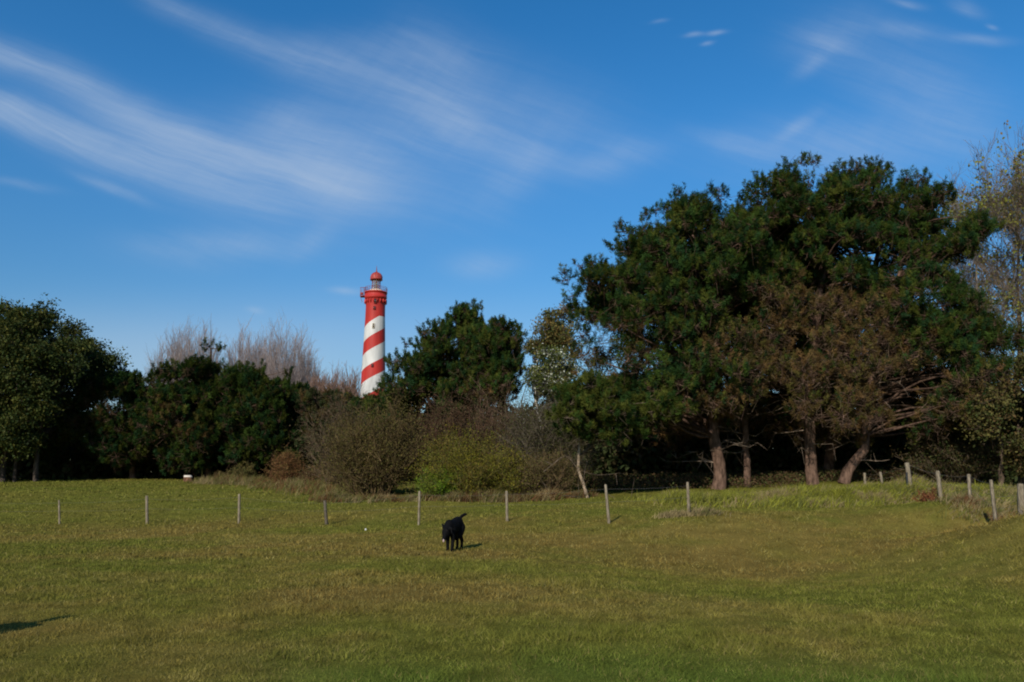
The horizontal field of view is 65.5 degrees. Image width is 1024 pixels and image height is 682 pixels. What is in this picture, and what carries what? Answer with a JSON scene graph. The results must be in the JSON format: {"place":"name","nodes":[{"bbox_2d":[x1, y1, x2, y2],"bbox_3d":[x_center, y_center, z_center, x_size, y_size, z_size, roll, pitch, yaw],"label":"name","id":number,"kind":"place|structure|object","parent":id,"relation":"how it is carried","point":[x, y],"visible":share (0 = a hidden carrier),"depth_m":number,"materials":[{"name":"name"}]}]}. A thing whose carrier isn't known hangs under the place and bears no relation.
{"place":"outdoors","nodes":[
{"label":"outdoors","id":0,"kind":"place"},
{"bbox_2d":[187,470,377,497],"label":"long grass","id":1,"kind":"structure","parent":0,"point":[294,485],"depth_m":46.29,"materials":[{"name":"green plant"}]},
{"bbox_2d":[0,477,1023,681],"bbox_3d":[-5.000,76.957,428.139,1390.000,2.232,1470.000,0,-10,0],"label":"ground","id":2,"kind":"structure","parent":0,"point":[710,544],"depth_m":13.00,"materials":[{"name":"green plant"}]},
{"bbox_2d":[0,292,132,481],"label":"leafy tree","id":3,"kind":"object","parent":2,"relation":"on","point":[37,373],"visible":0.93,"depth_m":55.56,"materials":[{"name":"green plant"}]},
{"bbox_2d":[59,365,174,478],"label":"pine tree","id":4,"kind":"object","parent":2,"relation":"on","point":[112,435],"visible":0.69,"depth_m":58.67,"materials":[{"name":"green plant"}]},
{"bbox_2d":[0,405,304,480],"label":"undergrowth","id":5,"kind":"object","parent":2,"relation":"on","point":[69,463],"visible":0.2,"depth_m":64.02,"materials":[{"name":"green plant"}]},
{"bbox_2d":[144,322,213,383],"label":"bare tree","id":6,"kind":"object","parent":2,"relation":"on","point":[161,353],"visible":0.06,"depth_m":105.17,"materials":[{"name":"brown plant"}]},
{"bbox_2d":[128,336,245,478],"bbox_3d":[-23.555,4.901,59.857,9.131,10.977,10.372,0,-10,0],"label":"pine tree","id":7,"kind":"object","parent":2,"relation":"on","point":[183,414],"visible":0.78,"depth_m":56.64,"materials":[{"name":"green plant"}]},
{"bbox_2d":[183,475,192,481],"bbox_3d":[-22.822,9.730,56.141,0.766,0.530,0.890,0,-10,0],"label":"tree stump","id":8,"kind":"object","parent":2,"relation":"on","point":[186,478],"visible":0.77,"depth_m":55.94,"materials":[{"name":"plant"}]},
{"bbox_2d":[156,318,232,384],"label":"bare tree","id":9,"kind":"object","parent":2,"relation":"on","point":[190,347],"visible":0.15,"depth_m":100.77,"materials":[{"name":"brown plant"}]},
{"bbox_2d":[213,470,233,476],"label":"shrub","id":10,"kind":"object","parent":2,"relation":"on","point":[229,471],"visible":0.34,"depth_m":55.14,"materials":[{"name":"green plant"}]},
{"bbox_2d":[230,461,257,478],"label":"shrub","id":11,"kind":"object","parent":2,"relation":"on","point":[247,471],"visible":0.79,"depth_m":53.98,"materials":[{"name":"green plant"}]},
{"bbox_2d":[217,315,281,412],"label":"bare tree","id":12,"kind":"object","parent":2,"relation":"on","point":[241,352],"visible":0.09,"depth_m":104.47,"materials":[{"name":"brown plant"}]},
{"bbox_2d":[236,325,289,375],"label":"bare tree","id":13,"kind":"object","parent":2,"relation":"on","point":[265,347],"visible":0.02,"depth_m":109.36,"materials":[{"name":"brown plant"}]},
{"bbox_2d":[211,357,316,479],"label":"pine tree","id":14,"kind":"object","parent":2,"relation":"on","point":[265,431],"visible":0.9,"depth_m":55.87,"materials":[{"name":"green plant"}]},
{"bbox_2d":[260,440,307,481],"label":"shrub","id":15,"kind":"object","parent":2,"relation":"on","point":[281,471],"visible":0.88,"depth_m":49.20,"materials":[{"name":"brown plant"}]},
{"bbox_2d":[250,309,323,383],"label":"bare tree","id":16,"kind":"object","parent":2,"relation":"on","point":[296,372],"visible":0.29,"depth_m":98.14,"materials":[{"name":"brown plant"}]},
{"bbox_2d":[274,337,328,385],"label":"bare tree","id":17,"kind":"object","parent":2,"relation":"on","point":[312,361],"visible":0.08,"depth_m":104.88,"materials":[{"name":"brown plant"}]},
{"bbox_2d":[295,464,324,481],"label":"shrub","id":18,"kind":"object","parent":2,"relation":"on","point":[308,477],"visible":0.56,"depth_m":46.18,"materials":[{"name":"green plant"}]},
{"bbox_2d":[303,364,320,389],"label":"bare tree","id":19,"kind":"object","parent":2,"relation":"on","point":[313,382],"visible":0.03,"depth_m":92.55,"materials":[{"name":"brown plant"}]},
{"bbox_2d":[310,372,333,391],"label":"bare tree","id":20,"kind":"object","parent":2,"relation":"on","point":[321,383],"visible":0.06,"depth_m":92.28,"materials":[{"name":"brown plant"}]},
{"bbox_2d":[293,385,358,462],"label":"pine tree","id":21,"kind":"object","parent":2,"relation":"on","point":[311,398],"visible":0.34,"depth_m":54.56,"materials":[{"name":"green plant"}]},
{"bbox_2d":[321,361,346,393],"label":"bare tree","id":22,"kind":"object","parent":2,"relation":"on","point":[333,379],"visible":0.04,"depth_m":92.62,"materials":[{"name":"brown plant"}]},
{"bbox_2d":[289,381,388,485],"bbox_3d":[-9.227,5.151,43.745,5.310,6.082,5.413,7,-12,-33],"label":"shrub","id":23,"kind":"object","parent":2,"relation":"on","point":[317,437],"visible":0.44,"depth_m":43.52,"materials":[{"name":"brown plant"}]},
{"bbox_2d":[334,361,355,391],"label":"bare tree","id":24,"kind":"object","parent":2,"relation":"on","point":[343,381],"visible":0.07,"depth_m":92.20,"materials":[{"name":"brown plant"}]},
{"bbox_2d":[10,482,689,524],"bbox_3d":[-7.995,5.808,27.783,27.927,1.746,1.503,-3,-11,18],"label":"wire fence","id":25,"kind":"object","parent":2,"relation":"on","point":[419,498],"visible":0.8,"depth_m":25.44,"materials":[{"name":"grey wood"}]},
{"bbox_2d":[344,364,369,397],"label":"bare tree","id":26,"kind":"object","parent":2,"relation":"on","point":[354,386],"visible":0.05,"depth_m":92.41,"materials":[{"name":"brown plant"}]},
{"bbox_2d":[300,379,437,496],"bbox_3d":[-6.457,4.448,37.949,6.500,6.080,6.274,0,-10,0],"label":"shrub","id":27,"kind":"object","parent":2,"relation":"on","point":[379,460],"visible":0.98,"depth_m":37.06,"materials":[{"name":"brown plant"}]},
{"bbox_2d":[360,267,386,395],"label":"lighthouse","id":28,"kind":"object","parent":2,"relation":"on","point":[375,303],"visible":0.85,"depth_m":191.21,"materials":[{"name":"paint"}]},
{"bbox_2d":[345,382,423,481],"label":"pine tree","id":29,"kind":"object","parent":2,"relation":"on","point":[368,398],"visible":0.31,"depth_m":54.17,"materials":[{"name":"green plant"}]},
{"bbox_2d":[292,396,553,480],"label":"undergrowth","id":30,"kind":"object","parent":2,"relation":"on","point":[308,461],"visible":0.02,"depth_m":58.50,"materials":[{"name":"brown plant"}]},
{"bbox_2d":[375,315,488,471],"bbox_3d":[-5.243,3.854,55.275,8.290,11.824,10.214,0,-10,0],"label":"pine tree","id":31,"kind":"object","parent":2,"relation":"on","point":[425,367],"visible":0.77,"depth_m":52.46,"materials":[{"name":"green plant"}]},
{"bbox_2d":[411,464,466,498],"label":"shrub","id":32,"kind":"object","parent":2,"relation":"on","point":[439,485],"visible":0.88,"depth_m":34.72,"materials":[{"name":"green plant"}]},
{"bbox_2d":[382,382,520,490],"bbox_3d":[-3.217,5.116,41.611,7.888,6.183,7.328,-8,-13,37],"label":"shrub","id":33,"kind":"object","parent":2,"relation":"on","point":[437,425],"visible":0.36,"depth_m":41.32,"materials":[{"name":"brown plant"}]},
{"bbox_2d":[302,486,603,503],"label":"long grass","id":34,"kind":"structure","parent":2,"relation":"on","point":[336,496],"depth_m":34.39,"materials":[{"name":"green plant"}]},
{"bbox_2d":[442,513,466,550],"bbox_3d":[-1.361,4.438,18.507,0.346,0.835,1.165,-4,-11,20],"label":"dog","id":35,"kind":"object","parent":2,"relation":"on","point":[454,529],"visible":1,"depth_m":18.32},
{"bbox_2d":[443,298,489,439],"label":"pine tree","id":36,"kind":"object","parent":2,"relation":"on","point":[464,311],"visible":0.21,"depth_m":57.08,"materials":[{"name":"green plant"}]},
{"bbox_2d":[399,419,539,496],"bbox_3d":[-1.835,5.398,35.926,6.389,3.700,5.370,0,-10,0],"label":"shrub","id":37,"kind":"object","parent":2,"relation":"on","point":[469,465],"visible":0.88,"depth_m":35.16,"materials":[{"name":"green plant"}]},
{"bbox_2d":[447,314,528,433],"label":"pine tree","id":38,"kind":"object","parent":2,"relation":"on","point":[498,342],"visible":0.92,"depth_m":51.79,"materials":[{"name":"green plant"}]},
{"bbox_2d":[450,369,549,464],"bbox_3d":[-0.608,5.017,44.909,7.819,7.251,6.521,0,-10,0],"label":"shrub","id":39,"kind":"object","parent":2,"relation":"on","point":[501,413],"visible":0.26,"depth_m":44.29,"materials":[{"name":"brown plant"}]},
{"bbox_2d":[486,443,601,495],"bbox_3d":[1.240,5.899,36.591,5.824,2.607,5.082,0,-10,0],"label":"shrub","id":40,"kind":"object","parent":2,"relation":"on","point":[564,479],"visible":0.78,"depth_m":35.82,"materials":[{"name":"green plant"}]},
{"bbox_2d":[483,369,613,489],"bbox_3d":[1.708,4.412,39.975,7.335,6.348,6.098,0,-10,0],"label":"shrub","id":41,"kind":"object","parent":2,"relation":"on","point":[528,439],"visible":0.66,"depth_m":39.05,"materials":[{"name":"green plant"}]},
{"bbox_2d":[521,340,583,426],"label":"poplar tree","id":42,"kind":"object","parent":2,"relation":"on","point":[541,374],"visible":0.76,"depth_m":50.71,"materials":[{"name":"green plant"}]},
{"bbox_2d":[521,301,585,425],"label":"leafy tree","id":43,"kind":"object","parent":2,"relation":"on","point":[553,329],"visible":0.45,"depth_m":58.75,"materials":[{"name":"green plant"}]},
{"bbox_2d":[525,367,686,497],"bbox_3d":[4.086,4.214,35.063,7.000,6.317,5.716,0,-10,0],"label":"pine tree","id":44,"kind":"object","parent":2,"relation":"on","point":[587,407],"visible":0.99,"depth_m":33.88,"materials":[{"name":"green plant"}]},
{"bbox_2d":[551,179,802,489],"bbox_3d":[7.707,-0.518,39.139,11.648,15.588,9.867,0,-10,0],"label":"pine tree","id":45,"kind":"object","parent":2,"relation":"on","point":[674,304],"visible":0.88,"depth_m":36.46,"materials":[{"name":"green plant"}]},
{"bbox_2d":[651,505,731,518],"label":"long grass","id":46,"kind":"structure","parent":2,"relation":"on","point":[699,512],"depth_m":23.38,"materials":[{"name":"green plant"}]},
{"bbox_2d":[591,155,956,480],"bbox_3d":[13.965,-1.048,43.210,19.320,17.253,10.886,0,-10,0],"label":"pine tree","id":47,"kind":"object","parent":2,"relation":"on","point":[838,250],"visible":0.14,"depth_m":40.49,"materials":[{"name":"green plant"}]},
{"bbox_2d":[710,150,856,486],"bbox_3d":[12.966,-1.407,40.459,7.298,17.488,8.428,0,-10,0],"label":"pine tree","id":48,"kind":"object","parent":2,"relation":"on","point":[778,260],"visible":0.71,"depth_m":38.18,"materials":[{"name":"green plant"}]},
{"bbox_2d":[555,391,1023,485],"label":"undergrowth","id":49,"kind":"object","parent":2,"relation":"on","point":[780,453],"visible":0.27,"depth_m":46.24,"materials":[{"name":"green plant"}]},
{"bbox_2d":[626,473,961,508],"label":"long grass","id":50,"kind":"structure","parent":2,"relation":"on","point":[863,494],"depth_m":29.20,"materials":[{"name":"green plant"}]},
{"bbox_2d":[584,467,1014,491],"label":"undergrowth","id":51,"kind":"object","parent":2,"relation":"on","point":[733,480],"visible":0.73,"depth_m":39.35,"materials":[{"name":"green plant"}]},
{"bbox_2d":[737,154,923,484],"bbox_3d":[15.294,-1.424,39.344,7.997,16.841,8.902,0,-10,0],"label":"pine tree","id":52,"kind":"object","parent":2,"relation":"on","point":[832,299],"visible":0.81,"depth_m":36.76,"materials":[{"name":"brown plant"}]},
{"bbox_2d":[817,164,1017,483],"bbox_3d":[19.667,-1.050,38.626,8.549,15.957,8.746,6,-12,-30],"label":"pine tree","id":53,"kind":"object","parent":2,"relation":"on","point":[951,396],"visible":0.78,"depth_m":36.14,"materials":[{"name":"green plant"}]},
{"bbox_2d":[910,484,945,502],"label":"shrub","id":54,"kind":"object","parent":2,"relation":"on","point":[928,496],"visible":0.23,"depth_m":27.07,"materials":[{"name":"brown plant"}]},
{"bbox_2d":[863,462,1023,520],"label":"wire fence","id":55,"kind":"object","parent":2,"relation":"on","point":[1020,495],"visible":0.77,"depth_m":23.53,"materials":[{"name":"grey wood"}]},
{"bbox_2d":[870,128,1023,379],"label":"bare tree","id":56,"kind":"object","parent":2,"relation":"on","point":[1001,243],"visible":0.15,"depth_m":51.59,"materials":[{"name":"brown plant"}]},
{"bbox_2d":[885,426,1011,483],"bbox_3d":[20.733,5.170,37.531,5.527,3.133,4.760,0,-10,0],"label":"shrub","id":57,"kind":"object","parent":2,"relation":"on","point":[944,460],"visible":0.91,"depth_m":37.06,"materials":[{"name":"green plant"}]},
{"bbox_2d":[877,304,1023,477],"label":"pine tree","id":58,"kind":"object","parent":2,"relation":"on","point":[1018,333],"visible":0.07,"depth_m":38.50,"materials":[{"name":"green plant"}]},
{"bbox_2d":[909,152,1023,472],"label":"bare tree","id":59,"kind":"object","parent":2,"relation":"on","point":[961,205],"visible":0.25,"depth_m":47.98,"materials":[{"name":"brown plant"}]},
{"bbox_2d":[916,119,1023,387],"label":"bare tree","id":60,"kind":"object","parent":2,"relation":"on","point":[1017,221],"visible":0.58,"depth_m":46.82,"materials":[{"name":"brown plant"}]},
{"bbox_2d":[954,346,1023,485],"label":"oak tree","id":61,"kind":"object","parent":2,"relation":"on","point":[1004,400],"visible":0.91,"depth_m":34.37,"materials":[{"name":"green plant"}]},
{"bbox_2d":[0,0,1023,420],"label":"sky","id":62,"kind":"structure","parent":0,"point":[164,163],"materials":[{"name":"blue"}]},
{"bbox_2d":[864,474,1020,502],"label":"long grass","id":63,"kind":"structure","parent":0,"point":[1009,492],"depth_m":29.12,"materials":[{"name":"green plant"}]},
{"bbox_2d":[893,481,1023,524],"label":"long grass","id":64,"kind":"structure","parent":0,"point":[965,498],"depth_m":22.98,"materials":[{"name":"green plant"}]}
]}

